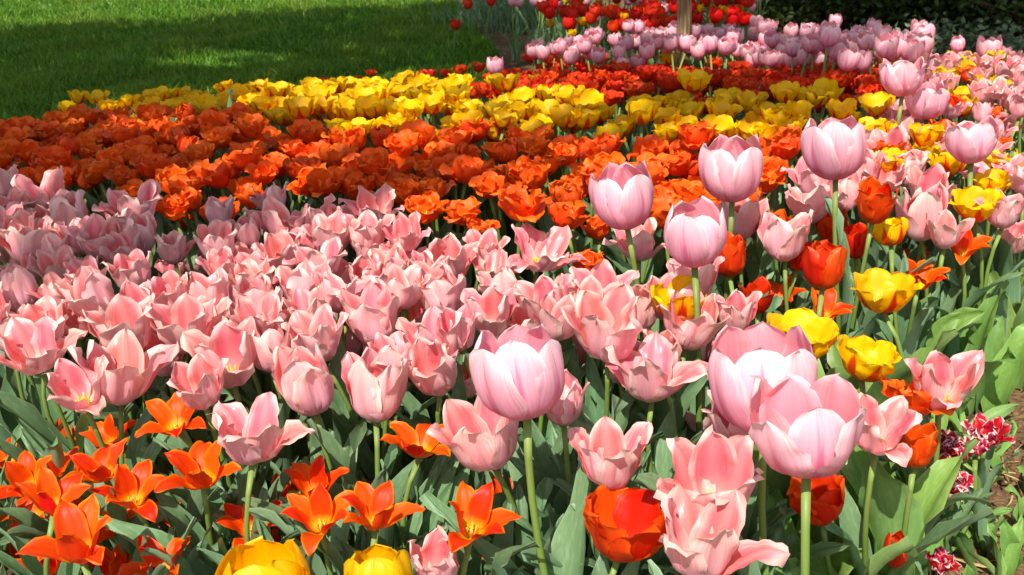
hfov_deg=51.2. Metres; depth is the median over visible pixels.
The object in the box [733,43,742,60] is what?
pink tulip
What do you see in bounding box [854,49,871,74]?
pink tulip
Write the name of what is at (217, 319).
coral tulip
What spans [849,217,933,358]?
yellow tulip
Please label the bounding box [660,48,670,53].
pink tulip
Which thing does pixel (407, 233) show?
coral tulip
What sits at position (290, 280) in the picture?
coral tulip
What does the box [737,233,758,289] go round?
ruffled orange tulip
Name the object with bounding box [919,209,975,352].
coral tulip
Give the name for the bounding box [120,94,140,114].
yellow tulip
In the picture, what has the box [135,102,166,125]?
ruffled orange tulip
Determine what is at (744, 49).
pink tulip
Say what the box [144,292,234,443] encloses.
coral tulip
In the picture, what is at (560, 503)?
leafy plant
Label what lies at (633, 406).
coral tulip
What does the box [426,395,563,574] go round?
coral tulip
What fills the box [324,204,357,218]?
coral tulip
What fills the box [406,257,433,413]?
coral tulip
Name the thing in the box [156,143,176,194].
ruffled orange tulip
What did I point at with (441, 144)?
ruffled orange tulip
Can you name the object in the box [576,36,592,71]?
pink tulip
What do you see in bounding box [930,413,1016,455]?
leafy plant
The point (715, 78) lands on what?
red tulip
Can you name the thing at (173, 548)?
lily tulip
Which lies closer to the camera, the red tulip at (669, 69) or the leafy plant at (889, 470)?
the leafy plant at (889, 470)
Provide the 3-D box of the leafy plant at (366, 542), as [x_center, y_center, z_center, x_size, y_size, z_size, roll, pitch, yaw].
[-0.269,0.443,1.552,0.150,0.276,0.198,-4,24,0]
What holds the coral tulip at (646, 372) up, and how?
on the ground at (502, 44)
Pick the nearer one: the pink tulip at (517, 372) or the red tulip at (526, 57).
the pink tulip at (517, 372)
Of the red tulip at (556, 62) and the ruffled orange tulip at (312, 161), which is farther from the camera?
the red tulip at (556, 62)
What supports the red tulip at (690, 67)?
on the ground at (502, 44)
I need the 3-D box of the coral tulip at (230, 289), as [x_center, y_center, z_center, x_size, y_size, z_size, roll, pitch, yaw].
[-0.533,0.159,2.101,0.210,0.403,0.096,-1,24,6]
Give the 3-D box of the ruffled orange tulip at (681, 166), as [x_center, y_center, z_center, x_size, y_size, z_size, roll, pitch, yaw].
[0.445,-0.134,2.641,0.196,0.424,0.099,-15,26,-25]
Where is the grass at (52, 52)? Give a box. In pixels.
[0,0,499,119]
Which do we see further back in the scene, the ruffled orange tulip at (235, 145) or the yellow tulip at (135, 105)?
the yellow tulip at (135, 105)
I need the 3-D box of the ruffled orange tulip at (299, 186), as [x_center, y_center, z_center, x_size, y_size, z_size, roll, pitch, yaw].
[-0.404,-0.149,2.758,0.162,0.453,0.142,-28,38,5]
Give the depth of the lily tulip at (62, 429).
1.98 m
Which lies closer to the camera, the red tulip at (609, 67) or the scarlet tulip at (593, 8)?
the red tulip at (609, 67)
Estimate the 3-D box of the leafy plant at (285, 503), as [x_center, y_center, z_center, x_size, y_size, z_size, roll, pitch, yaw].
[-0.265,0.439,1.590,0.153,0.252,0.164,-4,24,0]
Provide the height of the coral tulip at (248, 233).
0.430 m
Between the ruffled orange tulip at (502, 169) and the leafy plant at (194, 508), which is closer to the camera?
the leafy plant at (194, 508)
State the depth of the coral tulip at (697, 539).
1.19 m
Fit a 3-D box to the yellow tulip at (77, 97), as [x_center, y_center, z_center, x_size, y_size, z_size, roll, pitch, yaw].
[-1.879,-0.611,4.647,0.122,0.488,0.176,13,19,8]
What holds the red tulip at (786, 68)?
on the ground at (502, 44)
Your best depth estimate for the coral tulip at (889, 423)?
1.41 m
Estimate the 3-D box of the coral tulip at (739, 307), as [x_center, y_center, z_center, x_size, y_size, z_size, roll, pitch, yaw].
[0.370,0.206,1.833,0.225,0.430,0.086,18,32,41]
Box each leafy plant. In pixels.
[0,372,41,460]
[0,423,64,521]
[0,425,23,506]
[0,478,21,574]
[0,497,14,566]
[0,565,80,574]
[9,403,136,545]
[9,405,127,484]
[74,397,142,434]
[99,516,214,574]
[136,376,167,420]
[139,547,193,574]
[140,402,299,490]
[147,526,175,574]
[152,556,198,574]
[156,470,213,532]
[168,355,191,390]
[180,516,200,559]
[186,465,248,548]
[193,375,274,416]
[209,446,321,550]
[211,423,357,535]
[211,459,326,543]
[248,507,330,574]
[256,518,272,541]
[261,520,370,574]
[263,414,401,490]
[279,496,360,560]
[289,403,402,478]
[335,535,491,559]
[340,490,446,546]
[355,428,371,482]
[355,492,433,552]
[380,451,452,546]
[401,330,425,466]
[406,444,450,519]
[408,379,433,416]
[409,0,521,35]
[410,379,434,465]
[412,547,474,574]
[417,473,514,574]
[431,0,507,26]
[431,356,456,422]
[443,0,537,35]
[455,427,570,541]
[469,0,544,34]
[473,405,522,484]
[484,484,534,574]
[485,0,558,24]
[489,491,545,537]
[491,426,567,524]
[494,0,543,33]
[495,0,592,28]
[502,464,561,527]
[507,448,578,508]
[510,448,592,485]
[512,514,562,567]
[513,527,587,553]
[516,442,576,513]
[518,421,552,465]
[540,502,594,574]
[542,481,592,556]
[548,450,667,564]
[549,340,585,447]
[551,413,593,459]
[553,449,622,570]
[554,424,653,464]
[556,351,586,432]
[576,403,594,451]
[581,338,641,414]
[581,539,621,574]
[611,385,648,403]
[620,467,674,574]
[625,484,674,574]
[627,465,645,488]
[641,512,810,574]
[643,450,667,574]
[746,498,850,566]
[752,485,800,555]
[753,485,775,513]
[767,521,797,547]
[789,506,798,529]
[799,539,868,574]
[849,258,892,315]
[859,462,899,543]
[873,292,984,351]
[894,397,973,483]
[895,456,979,572]
[898,459,1008,522]
[901,468,974,566]
[918,260,981,313]
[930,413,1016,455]
[937,500,1022,574]
[940,306,996,358]
[949,404,1018,431]
[949,497,1023,574]
[954,431,1006,574]
[957,267,1021,314]
[959,409,1007,558]
[959,468,978,546]
[962,280,1023,414]
[966,473,1023,538]
[983,269,1023,390]
[992,475,1000,484]
[1001,465,1023,574]
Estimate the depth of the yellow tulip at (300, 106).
3.03 m
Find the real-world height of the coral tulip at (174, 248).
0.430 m
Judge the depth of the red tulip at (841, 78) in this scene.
3.23 m
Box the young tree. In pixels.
[676,0,691,66]
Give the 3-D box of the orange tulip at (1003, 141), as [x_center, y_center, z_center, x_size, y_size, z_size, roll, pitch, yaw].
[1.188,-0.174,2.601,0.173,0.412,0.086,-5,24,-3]
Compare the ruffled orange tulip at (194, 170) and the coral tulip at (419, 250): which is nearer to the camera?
the coral tulip at (419, 250)
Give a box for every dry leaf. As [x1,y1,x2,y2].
[949,554,989,567]
[990,469,1023,482]
[994,493,1012,522]
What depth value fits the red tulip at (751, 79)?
3.45 m
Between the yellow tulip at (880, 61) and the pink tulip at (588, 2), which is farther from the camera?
the pink tulip at (588, 2)
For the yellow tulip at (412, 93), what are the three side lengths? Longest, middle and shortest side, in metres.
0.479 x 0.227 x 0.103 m
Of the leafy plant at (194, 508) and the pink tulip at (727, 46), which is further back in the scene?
the pink tulip at (727, 46)
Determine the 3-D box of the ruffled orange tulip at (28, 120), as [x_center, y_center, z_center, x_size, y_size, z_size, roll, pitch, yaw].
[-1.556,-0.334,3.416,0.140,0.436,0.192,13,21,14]
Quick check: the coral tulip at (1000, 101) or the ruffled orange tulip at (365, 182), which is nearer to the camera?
the ruffled orange tulip at (365, 182)
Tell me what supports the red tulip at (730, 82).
on the ground at (502, 44)
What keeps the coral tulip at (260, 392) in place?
on the ground at (502, 44)
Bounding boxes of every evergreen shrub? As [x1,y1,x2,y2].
[699,0,855,18]
[752,0,918,32]
[806,0,1002,43]
[846,0,1023,35]
[929,0,1023,41]
[948,0,1023,34]
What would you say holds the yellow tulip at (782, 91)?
on the ground at (502, 44)
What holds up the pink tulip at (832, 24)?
on the ground at (502, 44)
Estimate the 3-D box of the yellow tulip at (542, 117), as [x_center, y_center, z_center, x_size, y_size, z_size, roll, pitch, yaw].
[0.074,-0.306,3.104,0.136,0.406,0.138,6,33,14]
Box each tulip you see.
[0,117,23,167]
[0,126,31,142]
[0,128,39,186]
[0,139,20,161]
[0,152,16,168]
[0,162,20,170]
[0,164,42,279]
[0,186,43,208]
[0,200,23,228]
[0,204,16,265]
[0,207,39,286]
[0,215,62,337]
[0,244,10,262]
[0,252,76,360]
[0,263,52,371]
[0,281,47,420]
[0,304,72,430]
[0,308,53,402]
[0,316,99,452]
[0,437,16,473]
[0,450,93,572]
[0,467,104,574]
[0,496,44,529]
[2,165,82,257]
[3,497,29,558]
[4,294,79,429]
[13,139,75,190]
[14,115,41,166]
[15,493,112,574]
[15,557,60,574]
[18,165,44,185]
[23,271,76,382]
[24,198,37,212]
[28,119,41,185]
[28,149,71,190]
[28,244,92,366]
[30,204,49,285]
[32,120,59,134]
[34,217,66,227]
[35,127,89,215]
[35,144,71,169]
[35,165,73,189]
[36,134,57,146]
[38,226,69,358]
[40,141,57,148]
[41,446,86,498]
[43,110,69,123]
[44,354,168,497]
[44,493,112,574]
[45,299,88,370]
[48,264,141,399]
[49,189,105,269]
[52,215,92,257]
[54,118,104,212]
[55,418,75,441]
[56,132,113,213]
[57,100,76,111]
[63,255,109,368]
[63,328,199,551]
[63,437,164,574]
[65,213,125,337]
[65,254,98,273]
[66,103,90,116]
[67,89,87,104]
[68,158,117,214]
[70,105,99,126]
[70,155,110,201]
[71,279,171,407]
[72,165,97,206]
[74,137,102,213]
[77,127,128,188]
[78,293,171,492]
[78,305,133,431]
[79,414,164,524]
[80,158,112,202]
[82,118,103,148]
[83,164,142,216]
[84,89,109,148]
[84,226,141,294]
[87,544,131,574]
[88,147,146,186]
[89,111,136,200]
[89,459,184,574]
[90,162,106,202]
[91,180,107,197]
[92,118,123,127]
[92,179,162,276]
[94,327,152,455]
[95,502,135,559]
[96,99,118,148]
[96,123,126,184]
[98,108,105,115]
[99,105,133,120]
[99,143,165,200]
[99,201,142,282]
[100,124,141,169]
[100,248,152,287]
[107,155,172,231]
[109,99,124,109]
[110,134,168,188]
[112,140,144,182]
[114,178,163,266]
[114,210,156,277]
[117,526,211,574]
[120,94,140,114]
[124,456,164,489]
[129,153,215,232]
[131,99,152,111]
[131,329,158,438]
[133,117,176,192]
[133,152,172,224]
[134,386,226,530]
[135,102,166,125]
[139,89,157,101]
[141,96,161,103]
[141,269,188,398]
[143,334,191,473]
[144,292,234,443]
[144,440,241,571]
[145,115,167,193]
[149,85,171,100]
[151,121,204,154]
[153,230,222,401]
[153,353,282,510]
[154,163,187,234]
[155,194,200,279]
[155,258,190,358]
[155,500,180,537]
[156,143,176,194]
[158,174,200,274]
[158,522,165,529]
[159,187,234,276]
[160,99,182,110]
[164,107,174,115]
[166,111,207,196]
[167,88,187,98]
[167,123,216,203]
[170,153,190,231]
[170,295,231,435]
[173,86,191,90]
[174,135,205,228]
[175,89,233,125]
[175,267,250,383]
[178,140,238,222]
[179,211,193,232]
[179,249,206,274]
[180,98,191,104]
[180,114,227,191]
[180,316,308,483]
[182,93,198,99]
[183,138,239,217]
[183,161,232,229]
[185,159,238,237]
[187,159,207,234]
[188,97,205,113]
[191,92,213,97]
[192,219,237,256]
[193,96,217,140]
[194,176,265,239]
[195,246,237,318]
[196,158,259,224]
[196,392,314,565]
[197,98,219,162]
[197,109,228,162]
[198,121,239,198]
[199,196,263,244]
[201,113,287,185]
[202,125,234,152]
[204,195,234,222]
[205,314,277,477]
[205,322,292,481]
[207,272,250,298]
[210,101,250,160]
[212,529,229,538]
[213,79,232,91]
[213,313,278,483]
[215,90,227,100]
[215,490,282,547]
[215,535,309,574]
[216,97,235,109]
[219,141,305,298]
[221,289,340,460]
[225,83,249,101]
[227,256,290,339]
[227,297,264,413]
[228,117,292,201]
[228,127,249,219]
[228,141,282,188]
[229,212,260,248]
[232,241,262,256]
[233,111,267,175]
[233,182,275,289]
[233,273,282,402]
[234,251,292,287]
[236,92,259,140]
[237,159,279,286]
[241,455,349,564]
[242,141,272,184]
[242,195,309,235]
[245,78,267,91]
[245,95,277,123]
[249,156,296,215]
[249,181,316,210]
[252,229,301,267]
[253,125,287,186]
[257,81,289,155]
[257,96,285,154]
[261,93,289,124]
[261,151,288,184]
[263,258,331,379]
[263,309,294,417]
[265,133,292,210]
[266,106,296,199]
[267,340,334,461]
[271,473,303,499]
[271,526,300,542]
[273,342,366,547]
[275,226,318,269]
[278,138,308,208]
[280,297,289,335]
[280,481,353,574]
[281,303,365,478]
[282,107,308,200]
[282,155,321,239]
[282,193,343,250]
[282,236,359,328]
[282,284,337,437]
[283,95,318,118]
[286,118,323,145]
[286,152,321,205]
[286,163,350,250]
[289,86,310,125]
[289,94,337,138]
[289,479,444,574]
[293,124,326,203]
[299,77,317,83]
[299,155,322,166]
[300,210,362,261]
[301,83,367,120]
[301,138,339,205]
[302,79,325,86]
[303,176,319,208]
[304,346,433,547]
[306,166,360,295]
[311,100,326,138]
[311,109,336,123]
[312,271,401,475]
[317,142,358,205]
[320,78,348,93]
[321,126,354,200]
[324,118,360,203]
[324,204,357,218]
[327,91,352,97]
[327,120,350,204]
[329,330,442,482]
[332,95,349,119]
[332,284,374,456]
[334,76,357,91]
[334,257,356,328]
[336,117,374,202]
[336,166,365,260]
[336,278,412,496]
[337,98,390,152]
[337,171,399,244]
[338,183,404,220]
[340,152,359,168]
[340,209,394,328]
[341,87,371,145]
[342,126,366,216]
[342,157,366,174]
[343,544,412,574]
[345,253,383,281]
[346,329,362,355]
[349,86,383,133]
[350,236,397,256]
[351,265,431,460]
[352,94,386,152]
[354,146,416,303]
[359,82,373,86]
[362,319,404,470]
[364,69,376,77]
[364,76,386,83]
[365,85,390,146]
[366,116,416,174]
[368,124,394,148]
[368,242,411,321]
[369,169,413,240]
[371,99,417,151]
[371,264,431,467]
[372,173,446,246]
[373,79,391,84]
[374,82,401,97]
[379,211,432,252]
[379,420,469,550]
[383,128,421,224]
[385,112,416,153]
[386,152,415,211]
[386,177,424,247]
[387,96,405,99]
[389,129,422,213]
[390,70,436,122]
[390,83,415,98]
[395,305,476,531]
[395,336,477,478]
[397,98,426,180]
[397,300,424,322]
[400,87,431,175]
[400,119,435,156]
[401,304,480,427]
[403,255,447,299]
[404,191,452,247]
[405,246,428,300]
[406,154,491,245]
[406,159,448,228]
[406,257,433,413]
[407,73,435,128]
[408,262,465,401]
[408,524,458,574]
[411,250,424,261]
[413,141,462,239]
[414,176,442,246]
[414,178,455,250]
[416,69,443,116]
[416,90,446,215]
[418,97,463,118]
[419,324,627,574]
[420,161,472,287]
[420,232,479,349]
[421,83,434,88]
[426,153,492,283]
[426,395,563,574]
[429,79,442,128]
[430,77,441,117]
[430,91,448,125]
[431,84,458,92]
[431,129,453,189]
[432,139,477,232]
[435,125,509,249]
[437,100,483,215]
[439,69,451,77]
[440,77,470,90]
[440,115,482,192]
[440,129,483,219]
[442,195,481,295]
[444,85,479,145]
[444,481,540,574]
[445,74,483,149]
[445,170,507,258]
[447,353,476,398]
[448,73,475,83]
[448,110,498,207]
[449,144,502,210]
[449,285,517,474]
[450,19,460,48]
[451,64,481,100]
[456,118,494,265]
[457,265,538,438]
[459,98,482,109]
[462,0,471,33]
[462,228,510,293]
[465,245,529,353]
[466,218,500,289]
[470,88,481,98]
[472,61,486,100]
[472,157,501,220]
[473,82,489,157]
[475,293,575,446]
[476,101,509,158]
[476,164,524,255]
[477,72,521,154]
[478,98,512,165]
[480,139,524,279]
[481,72,490,80]
[481,538,493,574]
[482,137,520,228]
[482,168,506,235]
[483,74,491,86]
[483,94,521,160]
[484,0,495,38]
[485,120,504,141]
[486,56,503,94]
[486,164,533,257]
[487,117,516,164]
[488,109,522,159]
[489,87,518,124]
[490,85,504,96]
[490,470,528,505]
[495,183,555,279]
[497,181,555,320]
[498,0,527,62]
[499,222,589,334]
[501,68,512,77]
[502,302,572,422]
[503,100,537,123]
[503,126,529,243]
[505,86,535,156]
[506,67,521,74]
[507,155,538,229]
[513,0,533,65]
[513,133,560,220]
[513,273,572,368]
[515,6,546,42]
[515,162,580,254]
[517,119,551,175]
[517,416,652,574]
[518,79,529,84]
[520,52,537,68]
[520,113,554,126]
[522,70,530,74]
[522,143,561,203]
[524,142,589,282]
[525,42,539,70]
[525,155,582,280]
[526,125,553,143]
[527,76,557,130]
[527,84,560,135]
[527,98,560,140]
[528,73,539,82]
[529,0,547,35]
[530,369,664,521]
[531,38,544,63]
[532,68,551,74]
[533,63,549,68]
[534,84,561,101]
[535,0,545,62]
[535,45,550,67]
[536,0,560,46]
[536,0,562,81]
[537,0,551,63]
[537,175,588,278]
[538,5,555,59]
[538,70,558,82]
[542,79,561,135]
[544,54,557,67]
[546,19,559,55]
[546,103,585,134]
[547,134,579,226]
[547,136,605,237]
[547,200,589,279]
[548,41,557,65]
[549,0,558,54]
[549,179,591,273]
[550,64,568,71]
[551,23,560,38]
[552,0,576,36]
[552,37,566,69]
[552,60,569,68]
[552,85,584,136]
[553,275,619,403]
[554,68,572,81]
[554,273,600,402]
[554,283,642,450]
[556,5,569,55]
[556,88,604,174]
[557,16,565,34]
[557,81,580,135]
[557,182,613,273]
[558,126,581,174]
[560,35,572,44]
[562,16,574,36]
[562,74,575,81]
[563,48,578,68]
[564,79,599,161]
[566,7,577,18]
[566,29,575,69]
[567,40,580,63]
[568,331,708,478]
[569,160,593,241]
[569,259,639,402]
[570,0,584,61]
[570,108,601,233]
[570,249,603,383]
[571,214,608,265]
[572,11,598,71]
[572,334,586,396]
[573,34,586,61]
[574,72,599,136]
[574,141,608,244]
[575,3,609,48]
[575,63,592,72]
[575,162,607,252]
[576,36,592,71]
[576,162,631,252]
[577,17,586,34]
[580,0,590,32]
[582,44,594,63]
[582,151,625,275]
[582,485,666,574]
[584,28,597,66]
[585,101,616,126]
[586,89,623,137]
[588,0,600,28]
[588,29,601,63]
[588,160,665,333]
[589,5,612,66]
[590,26,602,63]
[590,46,605,66]
[591,123,625,139]
[592,68,613,119]
[592,76,603,91]
[592,222,665,282]
[593,1,610,49]
[593,6,610,64]
[594,132,626,154]
[596,16,605,45]
[598,53,608,64]
[599,63,613,71]
[599,229,663,285]
[601,6,612,58]
[602,4,629,64]
[602,217,665,338]
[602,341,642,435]
[603,80,629,151]
[607,20,619,58]
[607,32,621,46]
[607,70,629,119]
[607,114,635,161]
[608,0,620,33]
[609,161,672,273]
[610,8,640,65]
[611,45,625,59]
[612,5,620,32]
[612,61,630,114]
[616,17,627,57]
[616,56,629,62]
[616,279,646,421]
[618,33,633,57]
[618,95,629,114]
[620,8,628,34]
[620,13,628,33]
[621,0,631,34]
[621,80,655,161]
[622,18,634,32]
[622,72,639,136]
[623,31,638,57]
[623,74,643,148]
[623,94,659,151]
[624,98,660,162]
[624,275,708,432]
[626,134,669,160]
[627,174,663,277]
[628,67,635,73]
[630,5,657,56]
[630,34,641,53]
[630,53,645,68]
[630,152,678,273]
[631,184,683,337]
[632,19,645,54]
[632,284,656,402]
[633,4,643,14]
[635,65,660,136]
[635,321,817,574]
[637,329,707,464]
[638,106,680,178]
[639,0,659,54]
[639,41,655,63]
[640,13,652,64]
[640,30,654,96]
[641,195,679,287]
[642,19,654,64]
[642,26,655,62]
[646,94,668,107]
[646,272,675,332]
[647,484,789,574]
[649,0,660,64]
[651,13,662,63]
[651,33,665,62]
[651,70,672,133]
[651,121,680,141]
[652,52,678,94]
[653,5,665,61]
[653,34,683,95]
[653,424,777,569]
[655,26,666,55]
[655,285,730,437]
[656,3,668,52]
[656,74,680,139]
[657,86,669,93]
[657,151,697,179]
[658,98,682,107]
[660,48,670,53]
[660,179,678,276]
[661,15,674,64]
[662,35,678,71]
[662,65,675,73]
[663,89,694,107]
[664,138,670,271]
[664,195,726,440]
[665,25,676,52]
[666,149,698,180]
[666,178,713,200]
[666,256,724,348]
[667,134,763,331]
[668,20,676,65]
[668,33,681,70]
[668,115,702,125]
[669,2,676,15]
[669,139,699,161]
[672,159,699,179]
[675,101,711,142]
[675,120,716,178]
[676,65,695,70]
[677,68,712,98]
[679,33,696,68]
[679,185,752,275]
[685,398,711,432]
[687,175,700,181]
[690,43,707,94]
[691,12,706,67]
[691,23,700,68]
[692,1,707,66]
[693,92,708,100]
[694,4,703,24]
[695,96,713,114]
[697,38,707,67]
[698,33,713,66]
[698,85,713,120]
[699,0,719,53]
[700,68,721,96]
[700,75,747,140]
[701,23,713,34]
[701,337,715,360]
[701,390,758,574]
[702,6,719,66]
[702,35,717,96]
[703,114,740,140]
[705,8,722,68]
[705,56,722,95]
[705,99,743,118]
[706,5,727,59]
[706,6,739,66]
[706,92,741,135]
[707,87,747,146]
[708,231,782,357]
[709,89,767,143]
[710,195,747,277]
[711,26,724,61]
[711,201,774,300]
[711,289,762,329]
[713,0,718,26]
[714,0,728,56]
[714,67,731,88]
[715,34,721,68]
[715,274,724,289]
[717,195,773,291]
[718,36,735,67]
[720,3,741,67]
[720,11,752,68]
[720,186,766,289]
[722,23,735,68]
[722,255,747,294]
[723,12,738,67]
[725,29,739,67]
[726,26,738,68]
[728,60,751,70]
[730,37,737,60]
[730,74,743,122]
[733,0,746,41]
[733,28,744,60]
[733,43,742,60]
[733,90,768,113]
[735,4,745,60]
[735,67,764,121]
[735,120,766,140]
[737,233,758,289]
[738,276,774,323]
[739,44,755,60]
[740,77,758,82]
[741,0,754,41]
[742,110,763,126]
[743,80,762,90]
[744,0,758,41]
[745,52,758,67]
[745,209,774,312]
[746,0,767,16]
[746,3,755,42]
[746,40,758,47]
[747,26,759,41]
[748,372,866,574]
[749,123,781,211]
[750,15,763,26]
[751,47,766,68]
[752,101,785,201]
[752,307,838,520]
[755,171,787,282]
[756,44,770,68]
[757,18,773,68]
[757,49,770,67]
[757,209,797,310]
[757,209,814,311]
[758,30,774,44]
[758,136,788,200]
[759,19,778,66]
[759,80,777,101]
[761,156,794,275]
[762,74,773,102]
[762,108,793,204]
[763,49,779,71]
[764,29,779,49]
[764,69,777,101]
[765,124,817,289]
[768,71,790,104]
[769,66,808,103]
[769,114,807,273]
[769,136,835,321]
[769,270,811,311]
[770,22,815,68]
[770,80,802,103]
[772,287,863,366]
[773,474,918,574]
[774,40,800,103]
[776,43,784,70]
[776,49,785,71]
[778,63,798,71]
[779,33,789,43]
[779,69,791,75]
[779,100,813,186]
[780,155,830,299]
[781,241,812,314]
[783,22,798,36]
[783,35,798,45]
[783,52,799,67]
[784,182,847,309]
[785,75,828,165]
[787,75,814,101]
[787,115,888,335]
[789,209,852,368]
[792,70,817,78]
[792,86,828,167]
[796,334,901,549]
[797,44,816,71]
[799,24,813,36]
[800,33,819,117]
[802,24,840,130]
[802,239,858,388]
[807,77,844,124]
[809,62,832,69]
[809,67,830,117]
[809,73,825,119]
[810,44,823,69]
[811,47,860,121]
[811,105,825,120]
[813,22,819,34]
[813,109,817,126]
[814,52,830,63]
[814,171,866,300]
[817,69,828,117]
[820,20,836,27]
[821,39,840,116]
[822,68,862,117]
[823,35,860,118]
[824,176,936,336]
[824,392,996,574]
[825,57,837,116]
[825,98,856,119]
[827,267,958,477]
[828,39,848,69]
[829,13,842,25]
[833,32,846,69]
[838,92,861,108]
[839,377,971,574]
[841,422,978,574]
[843,222,873,338]
[844,81,853,93]
[846,29,861,92]
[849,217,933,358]
[850,22,894,94]
[850,27,862,30]
[850,116,891,222]
[851,24,864,29]
[851,68,868,110]
[851,129,871,295]
[853,27,872,110]
[853,74,881,111]
[853,111,862,121]
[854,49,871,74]
[855,82,882,94]
[856,30,876,108]
[857,148,886,260]
[858,91,895,119]
[860,99,909,118]
[860,146,912,244]
[861,150,911,320]
[863,68,879,75]
[864,119,897,132]
[866,17,880,27]
[866,124,930,234]
[869,140,910,201]
[871,251,950,354]
[872,162,956,271]
[873,48,881,60]
[874,31,899,83]
[875,113,891,120]
[879,56,930,194]
[879,58,901,91]
[879,350,991,535]
[883,530,907,574]
[884,38,904,91]
[886,151,930,272]
[890,112,923,193]
[892,30,899,37]
[892,115,1019,309]
[893,181,947,308]
[898,134,911,242]
[899,246,930,262]
[900,37,925,62]
[900,119,956,196]
[900,546,961,574]
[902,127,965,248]
[903,123,944,259]
[904,32,922,39]
[904,80,959,257]
[909,48,932,66]
[909,93,967,148]
[910,19,927,30]
[911,115,928,125]
[911,141,965,251]
[912,32,934,51]
[913,23,935,36]
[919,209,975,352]
[923,72,949,84]
[925,53,967,120]
[926,65,966,122]
[927,152,966,300]
[928,471,969,569]
[932,452,962,470]
[933,229,1023,357]
[934,53,957,69]
[934,142,1012,225]
[934,471,982,574]
[935,86,969,122]
[939,72,960,119]
[939,429,975,456]
[942,101,972,180]
[946,187,1023,335]
[947,185,1023,307]
[947,438,993,552]
[950,35,964,53]
[952,106,1006,179]
[954,50,972,85]
[956,59,975,83]
[957,54,963,64]
[957,94,978,123]
[958,55,972,86]
[958,65,988,102]
[958,101,1015,214]
[958,161,1007,263]
[959,141,1014,271]
[960,412,1014,489]
[961,434,1020,556]
[962,35,1002,84]
[965,137,1012,185]
[966,50,1005,69]
[966,66,993,81]
[966,153,1023,221]
[967,75,1014,124]
[967,79,997,122]
[969,74,996,82]
[971,150,1011,231]
[972,168,1012,272]
[973,112,1023,164]
[973,118,1018,196]
[985,49,1009,77]
[988,97,1023,140]
[990,60,1014,79]
[993,163,1023,302]
[996,96,1023,195]
[998,220,1023,302]
[1002,45,1011,52]
[1002,67,1023,150]
[1002,87,1023,152]
[1003,84,1023,153]
[1004,79,1014,113]
[1004,148,1023,157]
[1005,50,1023,62]
[1006,55,1023,68]
[1012,61,1023,73]
[1015,118,1023,143]
[1018,164,1023,286]
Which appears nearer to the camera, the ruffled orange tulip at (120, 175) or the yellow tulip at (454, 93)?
the ruffled orange tulip at (120, 175)
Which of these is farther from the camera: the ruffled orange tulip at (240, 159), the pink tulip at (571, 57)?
the pink tulip at (571, 57)
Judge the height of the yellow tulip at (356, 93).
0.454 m
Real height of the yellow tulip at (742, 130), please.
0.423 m
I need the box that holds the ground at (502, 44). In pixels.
[0,0,1023,574]
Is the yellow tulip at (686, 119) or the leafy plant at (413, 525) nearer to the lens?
the leafy plant at (413, 525)
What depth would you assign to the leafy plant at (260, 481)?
1.68 m
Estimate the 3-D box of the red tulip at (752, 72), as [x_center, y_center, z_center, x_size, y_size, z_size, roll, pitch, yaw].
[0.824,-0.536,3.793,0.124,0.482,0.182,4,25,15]
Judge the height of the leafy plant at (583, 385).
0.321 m
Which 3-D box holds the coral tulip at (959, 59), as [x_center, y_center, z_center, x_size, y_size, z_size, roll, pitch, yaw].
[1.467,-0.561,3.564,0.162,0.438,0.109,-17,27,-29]
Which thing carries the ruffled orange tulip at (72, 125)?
on the ground at (502, 44)
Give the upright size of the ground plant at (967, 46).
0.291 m
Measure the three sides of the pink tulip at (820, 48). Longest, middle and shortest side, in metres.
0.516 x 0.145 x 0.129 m
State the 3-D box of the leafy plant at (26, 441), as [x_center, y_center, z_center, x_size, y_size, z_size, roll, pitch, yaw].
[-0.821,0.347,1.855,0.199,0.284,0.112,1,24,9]
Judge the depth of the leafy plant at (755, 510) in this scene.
1.59 m
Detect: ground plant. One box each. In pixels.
[884,13,957,54]
[902,16,968,53]
[930,17,999,54]
[934,12,1006,53]
[937,18,1023,52]
[964,20,1023,53]
[975,20,1023,54]
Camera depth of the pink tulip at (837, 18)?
5.18 m
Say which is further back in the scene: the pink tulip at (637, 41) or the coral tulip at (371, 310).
the pink tulip at (637, 41)
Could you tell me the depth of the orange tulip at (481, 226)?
2.33 m
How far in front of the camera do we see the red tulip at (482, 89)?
4.47 m
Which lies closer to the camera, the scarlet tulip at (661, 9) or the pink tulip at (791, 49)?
the pink tulip at (791, 49)
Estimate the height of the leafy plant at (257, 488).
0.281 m
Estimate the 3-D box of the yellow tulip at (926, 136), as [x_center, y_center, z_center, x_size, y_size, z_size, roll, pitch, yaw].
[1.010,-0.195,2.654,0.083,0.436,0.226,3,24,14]
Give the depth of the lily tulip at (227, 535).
1.68 m
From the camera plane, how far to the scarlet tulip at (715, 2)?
5.98 m
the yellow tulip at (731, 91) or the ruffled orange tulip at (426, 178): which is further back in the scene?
the yellow tulip at (731, 91)
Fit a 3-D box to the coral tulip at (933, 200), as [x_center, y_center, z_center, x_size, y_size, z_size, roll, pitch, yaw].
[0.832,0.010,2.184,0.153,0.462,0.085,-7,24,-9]
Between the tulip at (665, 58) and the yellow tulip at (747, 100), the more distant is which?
the tulip at (665, 58)
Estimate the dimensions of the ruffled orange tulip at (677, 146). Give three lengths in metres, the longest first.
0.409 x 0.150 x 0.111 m
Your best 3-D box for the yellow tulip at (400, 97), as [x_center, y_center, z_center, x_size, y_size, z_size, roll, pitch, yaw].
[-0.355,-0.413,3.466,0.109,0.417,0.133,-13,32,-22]
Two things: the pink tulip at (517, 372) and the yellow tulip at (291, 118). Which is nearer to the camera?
the pink tulip at (517, 372)
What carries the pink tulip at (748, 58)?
on the ground at (502, 44)
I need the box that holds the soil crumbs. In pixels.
[928,407,1023,574]
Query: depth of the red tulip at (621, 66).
4.77 m

